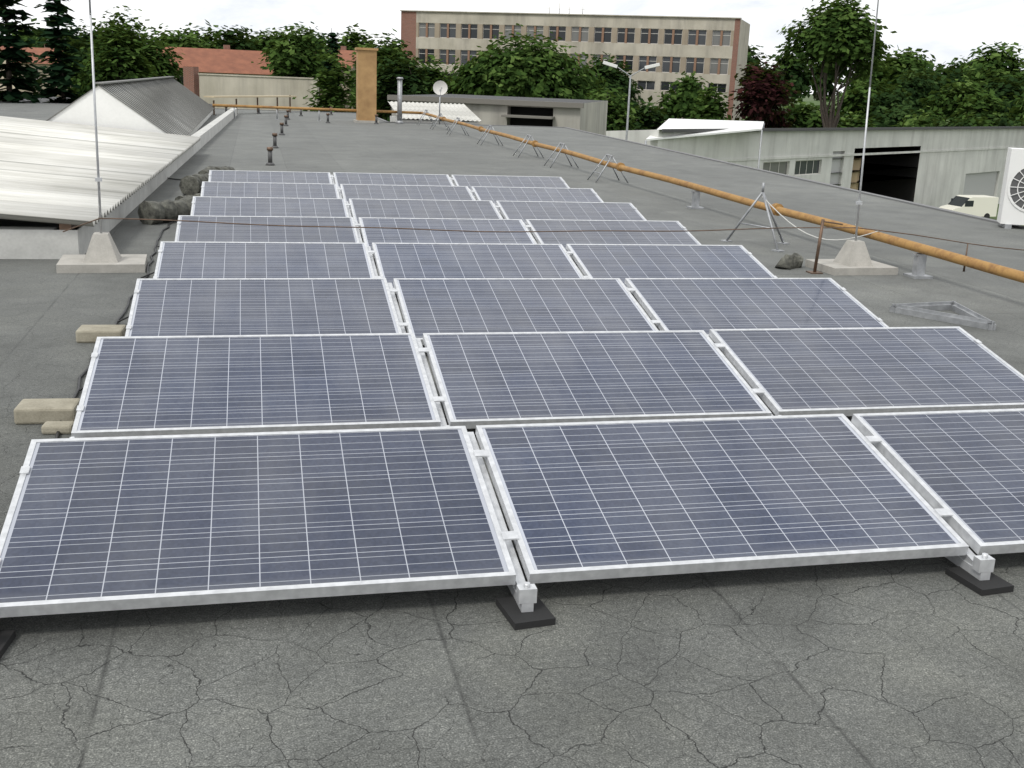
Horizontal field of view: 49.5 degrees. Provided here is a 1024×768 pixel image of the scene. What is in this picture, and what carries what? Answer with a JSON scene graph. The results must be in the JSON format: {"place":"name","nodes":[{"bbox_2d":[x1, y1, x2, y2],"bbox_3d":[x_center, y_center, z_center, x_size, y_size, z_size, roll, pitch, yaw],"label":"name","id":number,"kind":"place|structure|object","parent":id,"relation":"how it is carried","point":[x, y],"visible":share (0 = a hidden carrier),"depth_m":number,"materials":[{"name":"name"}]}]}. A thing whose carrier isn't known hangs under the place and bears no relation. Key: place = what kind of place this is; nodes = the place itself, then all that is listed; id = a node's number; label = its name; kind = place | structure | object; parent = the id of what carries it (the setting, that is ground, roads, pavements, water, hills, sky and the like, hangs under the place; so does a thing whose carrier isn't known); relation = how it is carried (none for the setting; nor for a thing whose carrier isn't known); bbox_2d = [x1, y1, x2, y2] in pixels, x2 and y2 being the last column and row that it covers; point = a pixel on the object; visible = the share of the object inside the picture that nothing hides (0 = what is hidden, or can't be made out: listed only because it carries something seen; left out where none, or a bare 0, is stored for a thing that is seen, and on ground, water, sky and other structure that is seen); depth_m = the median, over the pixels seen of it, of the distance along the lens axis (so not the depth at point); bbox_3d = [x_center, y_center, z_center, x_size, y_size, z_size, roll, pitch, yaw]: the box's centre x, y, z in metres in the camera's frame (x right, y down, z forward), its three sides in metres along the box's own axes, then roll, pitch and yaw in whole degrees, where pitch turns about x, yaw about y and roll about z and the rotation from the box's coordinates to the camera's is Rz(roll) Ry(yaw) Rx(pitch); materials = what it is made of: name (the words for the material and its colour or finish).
{"place":"outdoors","nodes":[
{"label":"outdoors","id":0,"kind":"place"},
{"bbox_2d":[0,45,79,95],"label":"roof","id":1,"kind":"structure","parent":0,"point":[39,51],"depth_m":130.20,"materials":[{"name":"tile"}]},
{"bbox_2d":[0,108,236,258],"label":"skylight upstand wall","id":2,"kind":"structure","parent":0,"point":[36,242],"depth_m":9.90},
{"bbox_2d":[0,116,200,226],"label":"corrugated metal roof","id":3,"kind":"structure","parent":2,"relation":"on","point":[48,171],"depth_m":14.26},
{"bbox_2d":[163,45,273,93],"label":"tiled roof","id":4,"kind":"structure","parent":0,"point":[225,60],"depth_m":114.14,"materials":[{"name":"tile"}]},
{"bbox_2d":[390,116,478,123],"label":"outbuilding walls","id":5,"kind":"structure","parent":0,"point":[393,118],"depth_m":42.91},
{"bbox_2d":[388,101,480,120],"bbox_3d":[-3.166,-10.926,44.384,3.186,0.564,4.000,-1,16,-13],"label":"sheet canopy","id":6,"kind":"object","parent":5,"relation":"on","point":[451,111],"visible":0.81,"depth_m":44.54,"materials":[{"name":"metal"}]},
{"bbox_2d":[387,94,607,135],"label":"low building","id":7,"kind":"structure","parent":0,"point":[586,115],"depth_m":54.35,"materials":[{"name":"concrete"}]},
{"bbox_2d":[0,0,1023,94],"label":"sky","id":8,"kind":"structure","parent":0,"point":[948,29],"materials":[{"name":"white"}]},
{"bbox_2d":[400,3,749,126],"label":"office block","id":9,"kind":"structure","parent":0,"point":[714,50],"depth_m":149.49,"materials":[{"name":"concrete"}]},
{"bbox_2d":[743,100,949,127],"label":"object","id":10,"kind":"structure","parent":0,"point":[814,102],"depth_m":255.35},
{"bbox_2d":[880,46,940,86],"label":"tree","id":11,"kind":"object","parent":10,"relation":"on","point":[908,60],"visible":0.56,"depth_m":298.33,"materials":[{"name":"green plant"}]},
{"bbox_2d":[896,65,948,86],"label":"tree","id":12,"kind":"object","parent":10,"relation":"on","point":[929,68],"visible":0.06,"depth_m":252.96,"materials":[{"name":"green plant"}]},
{"bbox_2d":[934,57,969,90],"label":"tree","id":13,"kind":"object","parent":10,"relation":"on","point":[941,71],"visible":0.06,"depth_m":304.69,"materials":[{"name":"green plant"}]},
{"bbox_2d":[944,41,1023,77],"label":"tree","id":14,"kind":"object","parent":10,"relation":"on","point":[1004,58],"visible":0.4,"depth_m":292.90,"materials":[{"name":"green plant"}]},
{"bbox_2d":[997,69,1023,81],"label":"tree","id":15,"kind":"object","parent":10,"relation":"on","point":[1017,73],"visible":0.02,"depth_m":251.07,"materials":[{"name":"green plant"}]},
{"bbox_2d":[789,94,1023,225],"bbox_3d":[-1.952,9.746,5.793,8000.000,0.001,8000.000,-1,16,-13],"label":"ground","id":16,"kind":"structure","parent":0,"point":[806,98],"depth_m":1407.64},
{"bbox_2d":[0,0,48,102],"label":"spruce tree","id":17,"kind":"object","parent":16,"relation":"on","point":[14,56],"visible":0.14,"depth_m":45.62,"materials":[{"name":"green plant"}]},
{"bbox_2d":[11,18,46,47],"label":"tree","id":18,"kind":"object","parent":16,"relation":"on","point":[26,37],"visible":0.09,"depth_m":211.56,"materials":[{"name":"green plant"}]},
{"bbox_2d":[34,19,83,48],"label":"tree","id":19,"kind":"object","parent":16,"relation":"on","point":[41,45],"visible":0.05,"depth_m":205.95,"materials":[{"name":"green plant"}]},
{"bbox_2d":[33,0,85,103],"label":"spruce tree","id":20,"kind":"object","parent":16,"relation":"on","point":[58,81],"visible":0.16,"depth_m":51.41,"materials":[{"name":"green plant"}]},
{"bbox_2d":[41,21,105,88],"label":"garden tree","id":21,"kind":"object","parent":16,"relation":"on","point":[85,37],"visible":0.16,"depth_m":107.32,"materials":[{"name":"green plant"}]},
{"bbox_2d":[56,5,165,96],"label":"tree","id":22,"kind":"object","parent":16,"relation":"on","point":[120,56],"visible":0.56,"depth_m":76.92,"materials":[{"name":"green plant"}]},
{"bbox_2d":[21,97,211,105],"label":"annex building","id":23,"kind":"structure","parent":16,"relation":"on","point":[44,99],"depth_m":57.17,"materials":[{"name":"beige"}]},
{"bbox_2d":[89,17,143,34],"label":"tree","id":24,"kind":"object","parent":16,"relation":"on","point":[118,26],"depth_m":252.06,"materials":[{"name":"green plant"}]},
{"bbox_2d":[105,22,184,84],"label":"garden tree","id":25,"kind":"object","parent":16,"relation":"on","point":[161,62],"visible":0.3,"depth_m":91.23,"materials":[{"name":"green plant"}]},
{"bbox_2d":[147,26,180,40],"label":"tree","id":26,"kind":"object","parent":16,"relation":"on","point":[160,27],"depth_m":147.25,"materials":[{"name":"green plant"}]},
{"bbox_2d":[151,23,216,47],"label":"garden tree","id":27,"kind":"object","parent":16,"relation":"on","point":[183,41],"visible":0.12,"depth_m":136.42,"materials":[{"name":"green plant"}]},
{"bbox_2d":[179,20,223,48],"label":"tree","id":28,"kind":"object","parent":16,"relation":"on","point":[207,38],"visible":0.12,"depth_m":175.04,"materials":[{"name":"green plant"}]},
{"bbox_2d":[205,25,258,50],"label":"garden tree","id":29,"kind":"object","parent":16,"relation":"on","point":[231,40],"visible":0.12,"depth_m":129.91,"materials":[{"name":"green plant"}]},
{"bbox_2d":[183,66,318,110],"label":"building wall","id":30,"kind":"structure","parent":16,"relation":"on","point":[227,84],"depth_m":88.58,"materials":[{"name":"concrete"}]},
{"bbox_2d":[245,30,275,43],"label":"tree","id":31,"kind":"object","parent":16,"relation":"on","point":[252,36],"visible":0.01,"depth_m":256.62,"materials":[{"name":"green plant"}]},
{"bbox_2d":[249,27,286,56],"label":"garden tree","id":32,"kind":"object","parent":16,"relation":"on","point":[265,39],"visible":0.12,"depth_m":148.91,"materials":[{"name":"green plant"}]},
{"bbox_2d":[251,21,332,93],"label":"tree","id":33,"kind":"object","parent":16,"relation":"on","point":[292,53],"visible":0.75,"depth_m":97.45,"materials":[{"name":"green plant"}]},
{"bbox_2d":[274,25,329,48],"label":"tree","id":34,"kind":"object","parent":16,"relation":"on","point":[324,40],"visible":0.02,"depth_m":307.20,"materials":[{"name":"green plant"}]},
{"bbox_2d":[297,22,342,94],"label":"garden tree","id":35,"kind":"object","parent":16,"relation":"on","point":[322,36],"visible":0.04,"depth_m":116.99,"materials":[{"name":"green plant"}]},
{"bbox_2d":[292,53,355,111],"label":"tree","id":36,"kind":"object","parent":16,"relation":"on","point":[332,96],"depth_m":76.27,"materials":[{"name":"green plant"}]},
{"bbox_2d":[322,28,345,108],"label":"thin conifer","id":37,"kind":"object","parent":16,"relation":"on","point":[332,41],"visible":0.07,"depth_m":113.35,"materials":[{"name":"green plant"}]},
{"bbox_2d":[315,46,355,112],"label":"red house roof","id":38,"kind":"structure","parent":16,"relation":"on","point":[345,53],"depth_m":126.02,"materials":[{"name":"ceramic"}]},
{"bbox_2d":[336,23,374,50],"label":"garden tree","id":39,"kind":"object","parent":16,"relation":"on","point":[349,39],"visible":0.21,"depth_m":132.28,"materials":[{"name":"green plant"}]},
{"bbox_2d":[340,28,408,112],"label":"tree","id":40,"kind":"object","parent":16,"relation":"on","point":[383,50],"visible":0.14,"depth_m":104.33,"materials":[{"name":"green plant"}]},
{"bbox_2d":[377,33,422,62],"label":"garden tree","id":41,"kind":"object","parent":16,"relation":"on","point":[410,53],"depth_m":128.40,"materials":[{"name":"green plant"}]},
{"bbox_2d":[376,52,433,121],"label":"tree","id":42,"kind":"object","parent":16,"relation":"on","point":[413,81],"visible":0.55,"depth_m":83.91,"materials":[{"name":"green plant"}]},
{"bbox_2d":[411,55,450,94],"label":"garden tree","id":43,"kind":"object","parent":16,"relation":"on","point":[435,74],"visible":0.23,"depth_m":114.83,"materials":[{"name":"green plant"}]},
{"bbox_2d":[0,102,1023,767],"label":"flat roof","id":44,"kind":"structure","parent":16,"relation":"on","point":[916,662],"depth_m":3.48,"materials":[{"name":"concrete"}]},
{"bbox_2d":[14,325,125,433],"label":"concrete blocks","id":45,"kind":"object","parent":44,"relation":"on","point":[49,414],"depth_m":5.39,"materials":[{"name":"beige concrete"}]},
{"bbox_2d":[56,0,146,272],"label":"lightning mast","id":46,"kind":"object","parent":44,"relation":"on","point":[102,255],"visible":1,"depth_m":9.39,"materials":[{"name":"grey concrete"}]},
{"bbox_2d":[54,177,184,438],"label":"pv dc cables","id":47,"kind":"object","parent":44,"relation":"on","point":[85,371],"visible":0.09,"depth_m":7.81,"materials":[{"name":"rubber"}]},
{"bbox_2d":[46,76,213,135],"bbox_3d":[-10.351,-7.989,31.507,3.010,1.330,20.700,-1,16,-13],"label":"skylight","id":48,"kind":"object","parent":44,"relation":"on","point":[120,104],"visible":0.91,"depth_m":23.83,"materials":[{"name":"grey"}]},
{"bbox_2d":[203,95,296,114],"bbox_3d":[-10.258,-11.097,44.015,0.450,0.704,6.366,7,16,16],"label":"railing","id":49,"kind":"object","parent":44,"relation":"on","point":[289,96],"visible":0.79,"depth_m":42.95,"materials":[{"name":"beige"}]},
{"bbox_2d":[225,105,378,165],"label":"roof vents","id":50,"kind":"object","parent":44,"relation":"on","point":[270,150],"visible":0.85,"depth_m":30.07,"materials":[{"name":"grey"}]},
{"bbox_2d":[353,47,378,122],"bbox_3d":[-5.202,-10.658,39.618,0.860,2.570,0.860,-1,16,-13],"label":"chimney","id":51,"kind":"object","parent":44,"relation":"on","point":[366,76],"visible":0.93,"depth_m":39.32,"materials":[{"name":"concrete"}]},
{"bbox_2d":[396,77,403,123],"bbox_3d":[-4.050,-10.227,40.009,0.320,1.620,0.320,-1,16,-13],"label":"metal flue","id":52,"kind":"object","parent":44,"relation":"on","point":[399,104],"visible":1,"depth_m":39.96,"materials":[{"name":"metal"}]},
{"bbox_2d":[433,81,447,123],"bbox_3d":[-2.655,-10.266,40.471,0.435,1.556,0.446,9,17,22],"label":"satellite dish","id":53,"kind":"object","parent":44,"relation":"on","point":[440,88],"visible":1,"depth_m":40.44,"materials":[{"name":"white paint"}]},
{"bbox_2d":[138,166,802,268],"bbox_3d":[-2.014,-1.973,12.914,10.023,0.337,3.777,16,20,40],"label":"felt roll debris","id":54,"kind":"object","parent":44,"relation":"on","point":[190,188],"visible":0.48,"depth_m":12.41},
{"bbox_2d":[0,326,1013,658],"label":"rubber support pads","id":55,"kind":"object","parent":44,"relation":"on","point":[538,616],"visible":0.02,"depth_m":3.67,"materials":[{"name":"black rubber"}]},
{"bbox_2d":[0,170,1023,617],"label":"solar panel frames","id":56,"kind":"structure","parent":55,"relation":"on","point":[960,554],"depth_m":4.46,"materials":[{"name":"silver metal"}]},
{"bbox_2d":[0,171,1023,602],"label":"solar panels","id":57,"kind":"object","parent":56,"relation":"in","point":[136,517],"visible":0.96,"depth_m":5.31,"materials":[{"name":"blue glass"}]},
{"bbox_2d":[416,109,628,182],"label":"pipe supports","id":58,"kind":"object","parent":44,"relation":"on","point":[607,155],"visible":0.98,"depth_m":25.13,"materials":[{"name":"metal"}]},
{"bbox_2d":[63,218,1023,271],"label":"cable","id":59,"kind":"object","parent":44,"relation":"on","point":[540,231],"visible":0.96,"depth_m":10.19,"materials":[{"name":"rubber"}]},
{"bbox_2d":[234,107,932,278],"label":"pipe supports","id":60,"kind":"object","parent":44,"relation":"on","point":[919,265],"visible":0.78,"depth_m":10.72,"materials":[{"name":"metal"}]},
{"bbox_2d":[212,104,1023,282],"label":"gas pipe","id":61,"kind":"object","parent":44,"relation":"on","point":[984,266],"visible":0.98,"depth_m":13.53,"materials":[{"name":"metal"}]},
{"bbox_2d":[720,183,789,251],"bbox_3d":[2.909,-1.910,12.481,0.630,0.707,0.880,-9,19,-34],"label":"tripod stand","id":62,"kind":"object","parent":44,"relation":"on","point":[767,205],"visible":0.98,"depth_m":12.40,"materials":[{"name":"metal"}]},
{"bbox_2d":[762,196,878,240],"bbox_3d":[3.276,-1.746,11.872,0.011,0.382,1.463,-12,21,-42],"label":"draped cable","id":63,"kind":"object","parent":62,"relation":"attached to","point":[812,235],"visible":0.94,"depth_m":11.94,"materials":[{"name":"grey plastic"}]},
{"bbox_2d":[806,219,842,273],"bbox_3d":[3.036,-1.329,10.714,0.311,0.522,0.120,-1,16,-13],"label":"support post","id":64,"kind":"object","parent":44,"relation":"on","point":[814,271],"visible":1,"depth_m":10.69,"materials":[{"name":"metal"}]},
{"bbox_2d":[805,0,897,275],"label":"lightning mast","id":65,"kind":"object","parent":44,"relation":"on","point":[852,257],"visible":1,"depth_m":10.82,"materials":[{"name":"grey concrete"}]},
{"bbox_2d":[889,301,995,330],"bbox_3d":[3.445,-0.545,8.771,0.669,0.068,0.827,-1,16,-13],"label":"metal frame","id":66,"kind":"object","parent":44,"relation":"on","point":[964,317],"visible":1,"depth_m":8.80,"materials":[{"name":"metal"}]},
{"bbox_2d":[997,147,1023,228],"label":"air conditioner unit","id":67,"kind":"object","parent":44,"relation":"on","point":[1011,209],"visible":1,"depth_m":14.96,"materials":[{"name":"white"}]},
{"bbox_2d":[431,23,612,99],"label":"tree","id":68,"kind":"object","parent":16,"relation":"on","point":[536,70],"visible":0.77,"depth_m":93.33,"materials":[{"name":"green plant"}]},
{"bbox_2d":[579,52,644,110],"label":"garden tree","id":69,"kind":"object","parent":16,"relation":"on","point":[615,76],"visible":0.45,"depth_m":142.37,"materials":[{"name":"green plant"}]},
{"bbox_2d":[584,83,643,130],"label":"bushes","id":70,"kind":"object","parent":16,"relation":"on","point":[616,120],"visible":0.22,"depth_m":78.11,"materials":[{"name":"green plant"}]},
{"bbox_2d":[603,61,659,139],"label":"street lamp","id":71,"kind":"object","parent":16,"relation":"on","point":[616,66],"visible":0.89,"depth_m":70.89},
{"bbox_2d":[623,98,678,129],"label":"bushes","id":72,"kind":"object","parent":16,"relation":"on","point":[652,119],"visible":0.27,"depth_m":84.02,"materials":[{"name":"green plant"}]},
{"bbox_2d":[648,71,708,120],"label":"garden tree","id":73,"kind":"object","parent":16,"relation":"on","point":[682,95],"visible":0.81,"depth_m":141.27,"materials":[{"name":"green plant"}]},
{"bbox_2d":[645,119,764,168],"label":"canopy","id":74,"kind":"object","parent":16,"relation":"on","point":[729,126],"depth_m":79.37,"materials":[{"name":"white"}]},
{"bbox_2d":[683,82,730,119],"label":"tree","id":75,"kind":"object","parent":16,"relation":"on","point":[710,108],"visible":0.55,"depth_m":112.10,"materials":[{"name":"green plant"}]},
{"bbox_2d":[745,45,772,91],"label":"tree","id":76,"kind":"object","parent":16,"relation":"on","point":[753,59],"visible":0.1,"depth_m":186.87,"materials":[{"name":"green plant"}]},
{"bbox_2d":[728,56,800,127],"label":"purple plum tree","id":77,"kind":"object","parent":16,"relation":"on","point":[761,89],"visible":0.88,"depth_m":121.92,"materials":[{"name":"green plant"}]},
{"bbox_2d":[751,59,804,110],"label":"tree","id":78,"kind":"object","parent":16,"relation":"on","point":[776,80],"visible":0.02,"depth_m":240.72,"materials":[{"name":"green plant"}]},
{"bbox_2d":[766,46,819,122],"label":"tree","id":79,"kind":"object","parent":16,"relation":"on","point":[802,78],"visible":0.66,"depth_m":213.57,"materials":[{"name":"green plant"}]},
{"bbox_2d":[780,97,836,127],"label":"shrub","id":80,"kind":"object","parent":16,"relation":"on","point":[804,114],"visible":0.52,"depth_m":125.39,"materials":[{"name":"green plant"}]},
{"bbox_2d":[606,126,1023,207],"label":"workshop hall","id":81,"kind":"structure","parent":16,"relation":"on","point":[938,167],"depth_m":100.35,"materials":[{"name":"grey metal"}]},
{"bbox_2d":[806,61,843,100],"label":"tree","id":82,"kind":"object","parent":16,"relation":"on","point":[829,87],"visible":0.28,"depth_m":298.15,"materials":[{"name":"green plant"}]},
{"bbox_2d":[814,99,848,127],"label":"tree","id":83,"kind":"object","parent":16,"relation":"on","point":[841,115],"visible":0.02,"depth_m":131.87,"materials":[{"name":"green plant"}]},
{"bbox_2d":[775,0,898,127],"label":"tall ash tree","id":84,"kind":"object","parent":16,"relation":"on","point":[836,38],"visible":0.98,"depth_m":102.20,"materials":[{"name":"green plant"}]},
{"bbox_2d":[837,111,877,127],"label":"shrub","id":85,"kind":"object","parent":16,"relation":"on","point":[854,123],"visible":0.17,"depth_m":120.59,"materials":[{"name":"green plant"}]},
{"bbox_2d":[826,77,901,123],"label":"tree","id":86,"kind":"object","parent":16,"relation":"on","point":[853,100],"visible":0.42,"depth_m":160.74,"materials":[{"name":"green plant"}]},
{"bbox_2d":[832,59,898,94],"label":"tree","id":87,"kind":"object","parent":16,"relation":"on","point":[881,75],"visible":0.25,"depth_m":254.41,"materials":[{"name":"green plant"}]},
{"bbox_2d":[857,86,918,122],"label":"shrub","id":88,"kind":"object","parent":16,"relation":"on","point":[886,99],"visible":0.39,"depth_m":145.84,"materials":[{"name":"green plant"}]},
{"bbox_2d":[864,103,916,126],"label":"shrub","id":89,"kind":"object","parent":16,"relation":"on","point":[888,119],"visible":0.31,"depth_m":131.77,"materials":[{"name":"green plant"}]},
{"bbox_2d":[888,63,931,95],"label":"tree","id":90,"kind":"object","parent":16,"relation":"on","point":[905,80],"visible":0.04,"depth_m":208.61,"materials":[{"name":"green plant"}]},
{"bbox_2d":[892,106,947,126],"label":"shrub","id":91,"kind":"object","parent":16,"relation":"on","point":[919,121],"visible":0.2,"depth_m":125.40,"materials":[{"name":"green plant"}]},
{"bbox_2d":[892,68,952,117],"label":"tree","id":92,"kind":"object","parent":16,"relation":"on","point":[922,86],"visible":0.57,"depth_m":166.25,"materials":[{"name":"green plant"}]},
{"bbox_2d":[925,113,973,126],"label":"shrub","id":93,"kind":"object","parent":16,"relation":"on","point":[941,123],"visible":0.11,"depth_m":120.17,"materials":[{"name":"green plant"}]},
{"bbox_2d":[912,76,994,121],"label":"tree","id":94,"kind":"object","parent":16,"relation":"on","point":[945,103],"visible":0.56,"depth_m":153.05,"materials":[{"name":"green plant"}]},
{"bbox_2d":[937,59,981,89],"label":"tree","id":95,"kind":"object","parent":16,"relation":"on","point":[954,74],"visible":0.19,"depth_m":240.60,"materials":[{"name":"green plant"}]},
{"bbox_2d":[939,195,998,217],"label":"white van","id":96,"kind":"object","parent":16,"relation":"on","point":[985,206],"visible":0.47,"depth_m":102.89,"materials":[{"name":"beige paint"}]},
{"bbox_2d":[948,109,996,126],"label":"shrub","id":97,"kind":"object","parent":16,"relation":"on","point":[980,122],"visible":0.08,"depth_m":131.29,"materials":[{"name":"green plant"}]},
{"bbox_2d":[950,90,1009,124],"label":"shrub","id":98,"kind":"object","parent":16,"relation":"on","point":[971,107],"visible":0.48,"depth_m":144.70,"materials":[{"name":"green plant"}]},
{"bbox_2d":[957,59,1019,92],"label":"tree","id":99,"kind":"object","parent":16,"relation":"on","point":[979,75],"visible":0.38,"depth_m":225.76,"materials":[{"name":"green plant"}]},
{"bbox_2d":[976,111,1023,125],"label":"shrub","id":100,"kind":"object","parent":16,"relation":"on","point":[1001,120],"visible":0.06,"depth_m":131.49,"materials":[{"name":"green plant"}]},
{"bbox_2d":[977,73,1023,124],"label":"tree","id":101,"kind":"object","parent":16,"relation":"on","point":[1009,88],"visible":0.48,"depth_m":167.34,"materials":[{"name":"green plant"}]},
{"bbox_2d":[1004,93,1023,124],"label":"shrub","id":102,"kind":"object","parent":16,"relation":"on","point":[1019,107],"visible":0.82,"depth_m":160.06,"materials":[{"name":"green plant"}]},
{"bbox_2d":[1015,67,1023,92],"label":"tree","id":103,"kind":"object","parent":16,"relation":"on","point":[1019,79],"visible":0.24,"depth_m":205.30,"materials":[{"name":"green plant"}]}
]}

